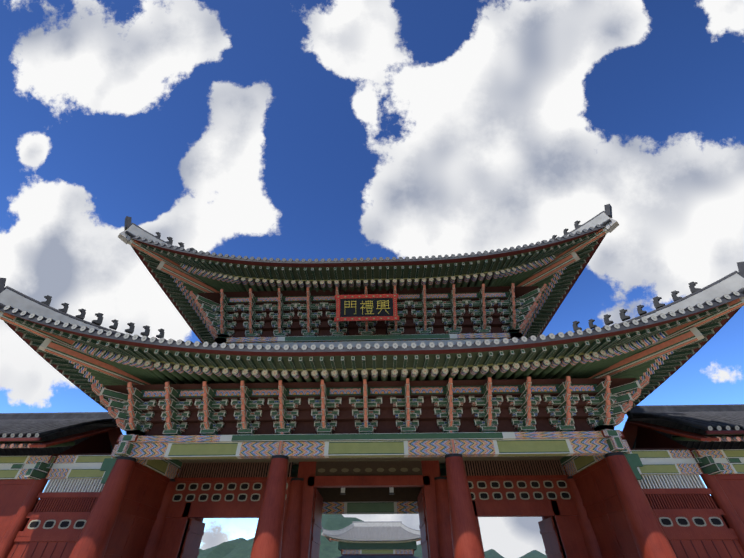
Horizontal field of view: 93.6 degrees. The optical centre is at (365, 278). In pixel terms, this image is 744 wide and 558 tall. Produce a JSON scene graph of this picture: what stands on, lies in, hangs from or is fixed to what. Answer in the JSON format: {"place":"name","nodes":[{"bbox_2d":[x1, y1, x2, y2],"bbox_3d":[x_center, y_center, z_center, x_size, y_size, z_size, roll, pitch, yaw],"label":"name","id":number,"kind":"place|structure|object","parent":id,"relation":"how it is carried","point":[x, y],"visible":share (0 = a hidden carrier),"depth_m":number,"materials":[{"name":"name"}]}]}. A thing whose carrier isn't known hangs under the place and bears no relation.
{"place":"outdoors","nodes":[
{"label":"outdoors","id":0,"kind":"place"},
{"bbox_2d":[197,514,546,557],"bbox_3d":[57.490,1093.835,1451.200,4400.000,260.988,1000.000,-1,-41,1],"label":"mountains","id":1,"kind":"structure","parent":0,"point":[239,548],"depth_m":1270.64,"materials":[{"name":"green plant"}]},
{"bbox_2d":[0,0,743,557],"label":"sky","id":2,"kind":"structure","parent":0,"point":[294,129],"materials":[{"name":"blue"}]},
{"label":"stone paving","id":3,"kind":"structure","parent":0,"visible":0},
{"bbox_2d":[0,412,122,557],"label":"side corridor","id":4,"kind":"object","parent":3,"relation":"on","point":[65,454],"visible":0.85,"depth_m":13.09,"materials":[{"name":"red paint"}]},
{"bbox_2d":[322,521,420,557],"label":"distant building","id":5,"kind":"structure","parent":3,"relation":"on","point":[376,539],"depth_m":70.37,"materials":[{"name":"tile"}]},
{"bbox_2d":[69,333,676,557],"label":"gate building","id":6,"kind":"structure","parent":3,"relation":"on","point":[581,494],"depth_m":13.71,"materials":[{"name":"red wood"}]},
{"bbox_2d":[334,292,398,334],"bbox_3d":[0.085,1.593,17.608,3.110,1.802,1.862,-1,-41,1],"label":"name plaque","id":7,"kind":"object","parent":6,"relation":"attached to","point":[371,307],"visible":1,"depth_m":16.93,"materials":[{"name":"black wood"}]},
{"bbox_2d":[190,283,546,337],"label":"upper roof brackets","id":8,"kind":"object","parent":6,"relation":"on","point":[453,309],"visible":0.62,"depth_m":17.91,"materials":[{"name":"green wood"}]},
{"bbox_2d":[118,204,618,344],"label":"upper roof","id":9,"kind":"structure","parent":8,"relation":"on","point":[557,265],"depth_m":17.27,"materials":[{"name":"grey tile"}]},
{"bbox_2d":[91,375,649,435],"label":"lower roof brackets","id":10,"kind":"object","parent":6,"relation":"on","point":[529,404],"visible":0.81,"depth_m":13.30,"materials":[{"name":"green wood"}]},
{"bbox_2d":[0,261,743,419],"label":"lower roof","id":11,"kind":"structure","parent":10,"relation":"on","point":[660,344],"depth_m":12.51,"materials":[{"name":"grey tile"}]},
{"bbox_2d":[622,404,743,557],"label":"side corridor","id":12,"kind":"object","parent":3,"relation":"on","point":[678,449],"visible":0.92,"depth_m":12.52,"materials":[{"name":"red paint"}]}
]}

